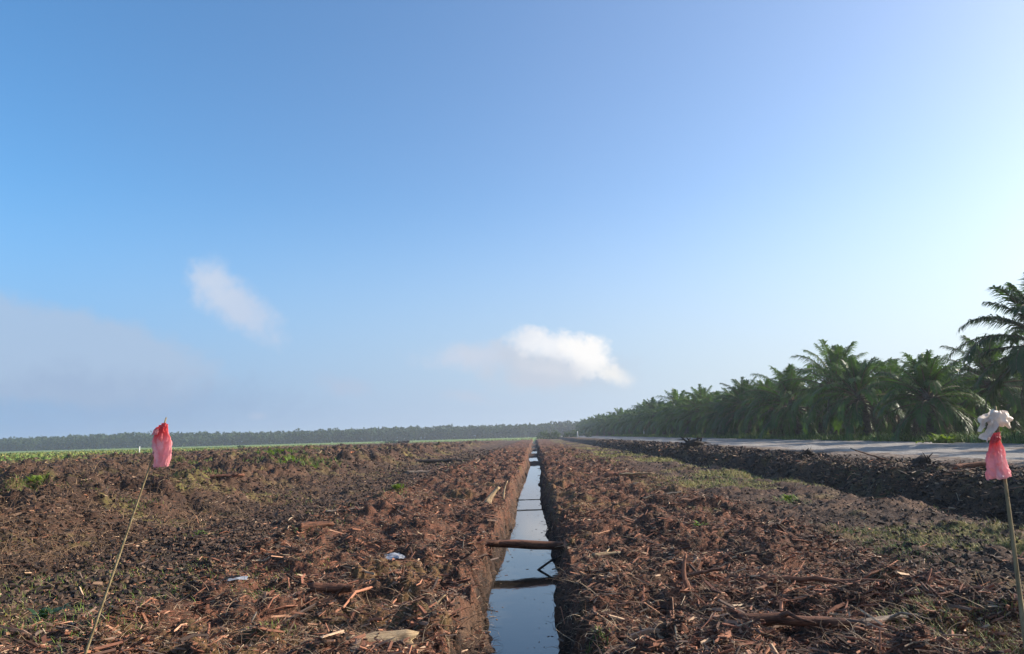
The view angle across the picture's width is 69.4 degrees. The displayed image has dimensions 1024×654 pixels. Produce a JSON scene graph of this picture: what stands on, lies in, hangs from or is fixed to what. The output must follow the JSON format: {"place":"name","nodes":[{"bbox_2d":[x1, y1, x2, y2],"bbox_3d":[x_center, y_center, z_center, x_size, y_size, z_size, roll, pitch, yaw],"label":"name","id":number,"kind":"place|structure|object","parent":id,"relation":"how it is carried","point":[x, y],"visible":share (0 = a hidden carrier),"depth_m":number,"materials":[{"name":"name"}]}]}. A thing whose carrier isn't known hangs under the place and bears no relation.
{"place":"outdoors","nodes":[
{"label":"outdoors","id":0,"kind":"place"},
{"bbox_2d":[0,429,1023,653],"bbox_3d":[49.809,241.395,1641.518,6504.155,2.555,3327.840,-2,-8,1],"label":"ground","id":1,"kind":"structure","parent":0,"point":[521,447],"depth_m":15.72,"materials":[{"name":"brown soil"}]},
{"bbox_2d":[22,474,54,481],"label":"leafy weed","id":2,"kind":"object","parent":1,"relation":"on","point":[35,477],"visible":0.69,"depth_m":20.07,"materials":[{"name":"green plant"}]},
{"bbox_2d":[25,602,70,620],"bbox_3d":[-5.667,3.573,9.165,0.643,0.237,0.536,5,-11,-38],"label":"leafy weed","id":3,"kind":"object","parent":1,"relation":"on","point":[42,613],"visible":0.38,"depth_m":9.11,"materials":[{"name":"green plant"}]},
{"bbox_2d":[84,417,171,653],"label":"marker stake","id":4,"kind":"object","parent":1,"relation":"on","point":[161,446],"visible":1,"depth_m":3.98,"materials":[{"name":"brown wood"}]},
{"bbox_2d":[208,473,244,477],"bbox_3d":[-11.046,5.488,27.201,2.300,0.176,0.398,-1,-8,-1],"label":"log","id":5,"kind":"object","parent":1,"relation":"on","point":[228,475],"visible":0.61,"depth_m":27.27,"materials":[{"name":"red wood"}]},
{"bbox_2d":[227,576,247,580],"bbox_3d":[-3.819,3.493,10.294,0.276,0.025,0.107,1,8,-16],"label":"plastic scrap","id":6,"kind":"object","parent":1,"relation":"on","point":[242,578],"visible":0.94,"depth_m":10.28,"materials":[{"name":"white plastic"}]},
{"bbox_2d":[256,447,295,453],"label":"leafy weed","id":7,"kind":"object","parent":1,"relation":"on","point":[278,450],"visible":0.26,"depth_m":59.66,"materials":[{"name":"green plant"}]},
{"bbox_2d":[247,450,327,468],"bbox_3d":[-12.030,7.240,39.612,4.314,1.377,3.764,0,-8,-9],"label":"leafy weed","id":8,"kind":"object","parent":1,"relation":"on","point":[314,466],"visible":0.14,"depth_m":38.73,"materials":[{"name":"green plant"}]},
{"bbox_2d":[0,419,589,451],"bbox_3d":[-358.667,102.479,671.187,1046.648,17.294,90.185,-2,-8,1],"label":"wood","id":9,"kind":"object","parent":1,"relation":"on","point":[178,439],"visible":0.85,"depth_m":645.62,"materials":[{"name":"green plant"}]},
{"bbox_2d":[294,521,334,531],"bbox_3d":[-4.163,4.206,15.649,0.897,0.207,0.180,5,-11,-38],"label":"buried log","id":10,"kind":"object","parent":1,"relation":"on","point":[306,525],"visible":0.94,"depth_m":15.59,"materials":[{"name":"brown wood"}]},
{"bbox_2d":[306,582,354,592],"bbox_3d":[-2.255,3.239,9.179,0.648,0.129,0.144,-3,-8,9],"label":"dark log","id":11,"kind":"object","parent":1,"relation":"on","point":[321,587],"visible":0.99,"depth_m":9.15,"materials":[{"name":"brown wood"}]},
{"bbox_2d":[324,507,362,512],"bbox_3d":[-4.533,4.921,19.890,1.104,0.092,0.164,-4,-8,-13],"label":"flat board","id":12,"kind":"object","parent":1,"relation":"on","point":[332,511],"visible":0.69,"depth_m":19.82,"materials":[{"name":"grey wood"}]},
{"bbox_2d":[346,629,418,647],"bbox_3d":[-1.278,3.016,7.043,0.800,0.198,0.302,-5,-8,-5],"label":"log","id":13,"kind":"object","parent":1,"relation":"on","point":[402,634],"visible":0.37,"depth_m":7.03,"materials":[{"name":"beige wood"}]},
{"bbox_2d":[386,552,404,559],"bbox_3d":[-1.987,3.901,12.602,0.354,0.048,0.239,1,9,-16],"label":"plastic scrap","id":14,"kind":"object","parent":1,"relation":"on","point":[394,554],"visible":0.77,"depth_m":12.60,"materials":[{"name":"white plastic"}]},
{"bbox_2d":[388,483,403,488],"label":"leafy weed","id":15,"kind":"object","parent":1,"relation":"on","point":[398,485],"visible":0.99,"depth_m":26.16,"materials":[{"name":"green plant"}]},
{"bbox_2d":[404,470,432,473],"bbox_3d":[-5.098,8.131,41.193,1.799,0.300,0.269,-1,-8,-6],"label":"pale log","id":16,"kind":"object","parent":1,"relation":"on","point":[422,471],"visible":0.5,"depth_m":41.15,"materials":[{"name":"grey wood"}]},
{"bbox_2d":[414,459,469,462],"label":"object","id":17,"kind":"object","parent":1,"relation":"on","point":[435,460],"visible":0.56,"depth_m":61.18,"materials":[{"name":"black wood"}]},
{"bbox_2d":[484,486,500,503],"bbox_3d":[-0.594,5.040,22.049,0.221,0.214,0.846,-9,29,41],"label":"broken wood piece","id":18,"kind":"object","parent":1,"relation":"on","point":[492,494],"visible":0.81,"depth_m":22.02,"materials":[{"name":"beige wood"}]},
{"bbox_2d":[0,439,1023,653],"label":"wood debris","id":19,"kind":"object","parent":1,"relation":"on","point":[150,580],"visible":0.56,"depth_m":11.39,"materials":[{"name":"brown wood"}]},
{"bbox_2d":[0,445,1023,653],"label":"rootlets","id":20,"kind":"object","parent":1,"relation":"on","point":[399,569],"visible":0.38,"depth_m":9.61,"materials":[{"name":"brown wood"}]},
{"bbox_2d":[0,428,1023,653],"bbox_3d":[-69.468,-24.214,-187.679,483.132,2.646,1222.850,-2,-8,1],"label":"grass","id":21,"kind":"structure","parent":1,"relation":"on","point":[1016,437],"depth_m":25.53,"materials":[{"name":"green plant"}]},
{"bbox_2d":[486,539,564,549],"bbox_3d":[0.452,4.298,14.592,3.050,0.214,0.311,-2,-8,2],"label":"fallen log","id":22,"kind":"object","parent":1,"relation":"on","point":[533,544],"visible":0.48,"depth_m":14.51,"materials":[{"name":"brown wood"}]},
{"bbox_2d":[537,430,560,438],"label":"round bush","id":23,"kind":"object","parent":1,"relation":"on","point":[553,434],"visible":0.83,"depth_m":325.66,"materials":[{"name":"green plant"}]},
{"bbox_2d":[563,429,580,436],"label":"round bush","id":24,"kind":"object","parent":1,"relation":"on","point":[572,434],"visible":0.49,"depth_m":295.46,"materials":[{"name":"green plant"}]},
{"bbox_2d":[582,417,593,435],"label":"oil palm","id":25,"kind":"object","parent":1,"relation":"on","point":[586,422],"visible":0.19,"depth_m":381.80,"materials":[{"name":"green plant"}]},
{"bbox_2d":[588,413,600,432],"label":"oil palm","id":26,"kind":"object","parent":1,"relation":"on","point":[598,414],"visible":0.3,"depth_m":332.78,"materials":[{"name":"green plant"}]},
{"bbox_2d":[591,416,604,435],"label":"oil palm","id":27,"kind":"object","parent":1,"relation":"on","point":[600,434],"visible":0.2,"depth_m":313.17,"materials":[{"name":"green plant"}]},
{"bbox_2d":[594,413,606,432],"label":"oil palm","id":28,"kind":"object","parent":1,"relation":"on","point":[599,423],"visible":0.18,"depth_m":304.36,"materials":[{"name":"green plant"}]},
{"bbox_2d":[597,419,608,435],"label":"oil palm","id":29,"kind":"object","parent":1,"relation":"on","point":[601,426],"visible":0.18,"depth_m":296.89,"materials":[{"name":"green plant"}]},
{"bbox_2d":[597,415,612,435],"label":"oil palm","id":30,"kind":"object","parent":1,"relation":"on","point":[600,429],"visible":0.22,"depth_m":289.12,"materials":[{"name":"green plant"}]},
{"bbox_2d":[601,412,614,434],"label":"oil palm","id":31,"kind":"object","parent":1,"relation":"on","point":[604,424],"visible":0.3,"depth_m":271.31,"materials":[{"name":"green plant"}]},
{"bbox_2d":[605,407,622,434],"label":"oil palm","id":32,"kind":"object","parent":1,"relation":"on","point":[611,415],"visible":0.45,"depth_m":252.66,"materials":[{"name":"green plant"}]},
{"bbox_2d":[591,548,637,557],"bbox_3d":[1.661,3.681,12.077,0.814,0.106,0.262,-4,-8,-7],"label":"tan branch","id":33,"kind":"object","parent":1,"relation":"on","point":[605,553],"visible":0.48,"depth_m":12.01,"materials":[{"name":"brown wood"}]},
{"bbox_2d":[606,417,629,434],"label":"oil palm","id":34,"kind":"object","parent":1,"relation":"on","point":[613,427],"visible":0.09,"depth_m":262.89,"materials":[{"name":"green plant"}]},
{"bbox_2d":[604,471,634,477],"bbox_3d":[4.441,6.088,30.425,1.272,0.302,0.451,-5,-9,6],"label":"tree root","id":35,"kind":"object","parent":1,"relation":"on","point":[608,474],"visible":0.62,"depth_m":30.37,"materials":[{"name":"red wood"}]},
{"bbox_2d":[612,409,626,433],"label":"oil palm","id":36,"kind":"object","parent":1,"relation":"on","point":[617,421],"visible":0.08,"depth_m":245.64,"materials":[{"name":"green plant"}]},
{"bbox_2d":[612,412,630,434],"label":"oil palm","id":37,"kind":"object","parent":1,"relation":"on","point":[617,427],"visible":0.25,"depth_m":237.00,"materials":[{"name":"green plant"}]},
{"bbox_2d":[619,408,636,433],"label":"oil palm","id":38,"kind":"object","parent":1,"relation":"on","point":[626,422],"visible":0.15,"depth_m":228.83,"materials":[{"name":"green plant"}]},
{"bbox_2d":[620,409,636,434],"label":"oil palm","id":39,"kind":"object","parent":1,"relation":"on","point":[628,430],"visible":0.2,"depth_m":219.84,"materials":[{"name":"green plant"}]},
{"bbox_2d":[620,407,647,433],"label":"oil palm","id":40,"kind":"object","parent":1,"relation":"on","point":[628,424],"visible":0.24,"depth_m":211.74,"materials":[{"name":"green plant"}]},
{"bbox_2d":[626,402,645,433],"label":"oil palm","id":41,"kind":"object","parent":1,"relation":"on","point":[634,416],"visible":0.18,"depth_m":202.85,"materials":[{"name":"green plant"}]},
{"bbox_2d":[619,472,653,474],"bbox_3d":[4.905,5.790,29.197,1.430,0.108,0.172,-2,-8,6],"label":"sunlit board","id":42,"kind":"object","parent":1,"relation":"on","point":[635,473],"visible":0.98,"depth_m":29.15,"materials":[{"name":"beige wood"}]},
{"bbox_2d":[632,407,654,434],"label":"oil palm","id":43,"kind":"object","parent":1,"relation":"on","point":[649,431],"visible":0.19,"depth_m":185.81,"materials":[{"name":"green plant"}]},
{"bbox_2d":[632,401,661,434],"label":"oil palm","id":44,"kind":"object","parent":1,"relation":"on","point":[645,404],"visible":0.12,"depth_m":194.25,"materials":[{"name":"green plant"}]},
{"bbox_2d":[634,397,664,432],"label":"oil palm","id":45,"kind":"object","parent":1,"relation":"on","point":[645,418],"visible":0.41,"depth_m":178.05,"materials":[{"name":"green plant"}]},
{"bbox_2d":[644,404,666,435],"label":"oil palm","id":46,"kind":"object","parent":1,"relation":"on","point":[652,423],"visible":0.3,"depth_m":169.15,"materials":[{"name":"green plant"}]},
{"bbox_2d":[640,491,681,499],"bbox_3d":[3.900,4.395,19.345,0.118,0.093,1.950,-9,-10,43],"label":"dark pole","id":47,"kind":"object","parent":1,"relation":"on","point":[646,497],"visible":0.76,"depth_m":19.43,"materials":[{"name":"black wood"}]},
{"bbox_2d":[649,403,674,435],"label":"oil palm","id":48,"kind":"object","parent":1,"relation":"on","point":[661,429],"visible":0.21,"depth_m":161.47,"materials":[{"name":"green plant"}]},
{"bbox_2d":[650,388,685,434],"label":"oil palm","id":49,"kind":"object","parent":1,"relation":"on","point":[674,394],"visible":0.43,"depth_m":151.40,"materials":[{"name":"green plant"}]},
{"bbox_2d":[662,395,691,435],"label":"oil palm","id":50,"kind":"object","parent":1,"relation":"on","point":[671,407],"visible":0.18,"depth_m":145.31,"materials":[{"name":"green plant"}]},
{"bbox_2d":[681,553,690,590],"bbox_3d":[2.020,2.862,8.587,0.103,0.456,0.080,-3,-29,11],"label":"stick","id":51,"kind":"object","parent":1,"relation":"on","point":[686,583],"visible":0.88,"depth_m":8.56,"materials":[{"name":"red wood"}]},
{"bbox_2d":[667,396,710,437],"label":"oil palm","id":52,"kind":"object","parent":1,"relation":"on","point":[686,425],"visible":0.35,"depth_m":135.18,"materials":[{"name":"green plant"}]},
{"bbox_2d":[676,567,725,578],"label":"branch","id":53,"kind":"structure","parent":1,"relation":"on","point":[702,572],"depth_m":9.19,"materials":[{"name":"brown wood"}]},
{"bbox_2d":[673,384,730,434],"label":"oil palm","id":54,"kind":"object","parent":1,"relation":"on","point":[696,401],"visible":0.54,"depth_m":129.69,"materials":[{"name":"green plant"}]},
{"bbox_2d":[694,520,709,527],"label":"leafy weed","id":55,"kind":"object","parent":1,"relation":"on","point":[699,524],"visible":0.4,"depth_m":14.75,"materials":[{"name":"green plant"}]},
{"bbox_2d":[689,391,730,437],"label":"oil palm","id":56,"kind":"object","parent":1,"relation":"on","point":[707,424],"visible":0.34,"depth_m":120.07,"materials":[{"name":"green plant"}]},
{"bbox_2d":[702,386,756,437],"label":"oil palm","id":57,"kind":"object","parent":1,"relation":"on","point":[726,421],"visible":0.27,"depth_m":110.12,"materials":[{"name":"green plant"}]},
{"bbox_2d":[711,376,775,435],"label":"oil palm","id":58,"kind":"object","parent":1,"relation":"on","point":[736,391],"visible":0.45,"depth_m":102.49,"materials":[{"name":"green plant"}]},
{"bbox_2d":[728,379,806,437],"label":"oil palm","id":59,"kind":"object","parent":1,"relation":"on","point":[762,424],"visible":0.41,"depth_m":93.12,"materials":[{"name":"green plant"}]},
{"bbox_2d":[739,363,827,438],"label":"oil palm","id":60,"kind":"object","parent":1,"relation":"on","point":[790,424],"visible":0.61,"depth_m":84.05,"materials":[{"name":"green plant"}]},
{"bbox_2d":[773,493,800,500],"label":"leafy weed","id":61,"kind":"object","parent":1,"relation":"on","point":[788,497],"visible":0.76,"depth_m":19.64,"materials":[{"name":"green plant"}]},
{"bbox_2d":[758,380,821,426],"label":"oil palm","id":62,"kind":"object","parent":1,"relation":"on","point":[808,386],"visible":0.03,"depth_m":106.65,"materials":[{"name":"green plant"}]},
{"bbox_2d":[801,448,815,456],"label":"root clump","id":63,"kind":"object","parent":1,"relation":"on","point":[810,453],"visible":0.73,"depth_m":31.67,"materials":[{"name":"black wood"}]},
{"bbox_2d":[732,610,885,627],"bbox_3d":[2.780,2.769,6.967,1.381,0.171,0.355,-4,-9,17],"label":"ribbed log","id":64,"kind":"object","parent":1,"relation":"on","point":[788,618],"visible":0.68,"depth_m":7.03,"materials":[{"name":"brown wood"}]},
{"bbox_2d":[802,376,826,432],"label":"oil palm","id":65,"kind":"object","parent":1,"relation":"on","point":[814,383],"visible":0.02,"depth_m":119.42,"materials":[{"name":"green plant"}]},
{"bbox_2d":[797,384,849,433],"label":"oil palm","id":66,"kind":"object","parent":1,"relation":"on","point":[820,426],"visible":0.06,"depth_m":96.33,"materials":[{"name":"green plant"}]},
{"bbox_2d":[756,560,897,583],"bbox_3d":[3.809,2.936,8.879,1.656,0.243,0.547,-5,-9,23],"label":"long branch","id":67,"kind":"object","parent":1,"relation":"on","point":[808,578],"visible":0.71,"depth_m":8.78,"materials":[{"name":"red wood"}]},
{"bbox_2d":[771,339,899,436],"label":"oil palm","id":68,"kind":"object","parent":1,"relation":"on","point":[835,354],"visible":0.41,"depth_m":75.31,"materials":[{"name":"green plant"}]},
{"bbox_2d":[809,360,899,432],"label":"oil palm","id":69,"kind":"object","parent":1,"relation":"on","point":[880,428],"visible":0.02,"depth_m":86.34,"materials":[{"name":"green plant"}]},
{"bbox_2d":[800,356,913,440],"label":"oil palm","id":70,"kind":"object","parent":1,"relation":"on","point":[860,417],"visible":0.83,"depth_m":65.38,"materials":[{"name":"green plant"}]},
{"bbox_2d":[855,450,888,460],"bbox_3d":[12.458,4.422,24.970,1.734,0.083,0.118,16,-7,6],"label":"bank pole","id":71,"kind":"object","parent":1,"relation":"on","point":[873,455],"visible":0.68,"depth_m":24.97,"materials":[{"name":"wood"}]},
{"bbox_2d":[851,357,922,433],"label":"oil palm","id":72,"kind":"object","parent":1,"relation":"on","point":[889,425],"visible":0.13,"depth_m":78.56,"materials":[{"name":"green plant"}]},
{"bbox_2d":[866,366,912,432],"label":"oil palm","id":73,"kind":"object","parent":1,"relation":"on","point":[898,419],"depth_m":93.39,"materials":[{"name":"green plant"}]},
{"bbox_2d":[860,612,931,621],"bbox_3d":[3.662,2.716,6.900,0.933,0.105,0.254,-1,-8,-4],"label":"grey branch","id":74,"kind":"object","parent":1,"relation":"on","point":[898,615],"visible":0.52,"depth_m":6.93,"materials":[{"name":"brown wood"}]},
{"bbox_2d":[910,453,939,467],"bbox_3d":[12.344,4.065,22.157,0.982,0.614,0.787,-2,-8,1],"label":"root clump","id":75,"kind":"object","parent":1,"relation":"on","point":[923,459],"visible":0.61,"depth_m":22.19,"materials":[{"name":"black wood"}]},
{"bbox_2d":[862,349,994,441],"bbox_3d":[30.747,5.643,54.725,8.662,7.855,8.577,-5,-9,21],"label":"oil palm","id":76,"kind":"object","parent":1,"relation":"on","point":[927,413],"visible":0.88,"depth_m":53.88,"materials":[{"name":"green plant"}]},
{"bbox_2d":[890,368,984,433],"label":"oil palm","id":77,"kind":"object","parent":1,"relation":"on","point":[971,423],"visible":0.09,"depth_m":67.37,"materials":[{"name":"green plant"}]},
{"bbox_2d":[916,433,961,442],"bbox_3d":[27.294,7.076,47.057,2.167,0.788,2.787,-2,-8,1],"label":"verge plant","id":78,"kind":"object","parent":1,"relation":"on","point":[951,438],"visible":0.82,"depth_m":46.69,"materials":[{"name":"green plant"}]},
{"bbox_2d":[902,362,981,432],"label":"oil palm","id":79,"kind":"object","parent":1,"relation":"on","point":[915,384],"visible":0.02,"depth_m":84.91,"materials":[{"name":"green plant"}]},
{"bbox_2d":[949,462,985,468],"bbox_3d":[12.295,3.699,19.772,1.188,0.162,0.180,-5,-8,-4],"label":"bank root","id":80,"kind":"object","parent":1,"relation":"on","point":[971,465],"visible":0.71,"depth_m":19.74,"materials":[{"name":"red wood"}]},
{"bbox_2d":[933,330,1023,434],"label":"oil palm","id":81,"kind":"object","parent":1,"relation":"on","point":[1006,391],"visible":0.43,"depth_m":58.55,"materials":[{"name":"green plant"}]},
{"bbox_2d":[946,272,1023,423],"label":"oil palm","id":82,"kind":"object","parent":1,"relation":"on","point":[1013,362],"visible":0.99,"depth_m":42.71,"materials":[{"name":"green plant"}]},
{"bbox_2d":[949,369,1023,432],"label":"oil palm","id":83,"kind":"object","parent":1,"relation":"on","point":[978,413],"visible":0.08,"depth_m":72.50,"materials":[{"name":"green plant"}]},
{"bbox_2d":[977,406,1023,647],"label":"marker stake","id":84,"kind":"object","parent":1,"relation":"on","point":[997,466],"visible":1,"depth_m":3.83,"materials":[{"name":"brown wood"}]},
{"bbox_2d":[980,349,1023,431],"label":"oil palm","id":85,"kind":"object","parent":1,"relation":"on","point":[1016,416],"visible":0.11,"depth_m":68.67,"materials":[{"name":"green plant"}]},
{"bbox_2d":[1002,375,1023,426],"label":"oil palm","id":86,"kind":"object","parent":1,"relation":"on","point":[1020,415],"visible":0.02,"depth_m":81.19,"materials":[{"name":"green plant"}]},
{"bbox_2d":[0,0,1023,447],"label":"sky","id":87,"kind":"structure","parent":0,"point":[254,216],"materials":[{"name":"blue"}]},
{"bbox_2d":[481,441,560,653],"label":"water","id":88,"kind":"structure","parent":0,"point":[522,626],"depth_m":12.02,"materials":[{"name":"blue liquid"}]},
{"bbox_2d":[537,555,561,569],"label":"broken branch","id":89,"kind":"object","parent":88,"relation":"in","point":[545,564],"visible":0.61,"depth_m":13.86,"materials":[{"name":"black wood"}]},
{"bbox_2d":[679,436,710,448],"bbox_3d":[13.330,8.498,54.373,1.734,1.033,1.862,5,-11,-38],"label":"root clump","id":90,"kind":"object","parent":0,"point":[692,442],"visible":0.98,"depth_m":53.94,"materials":[{"name":"black wood"}]},
{"bbox_2d":[561,436,1023,459],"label":"sandy road","id":91,"kind":"structure","parent":0,"point":[928,448],"depth_m":44.26,"materials":[{"name":"grey sand"}]}
]}

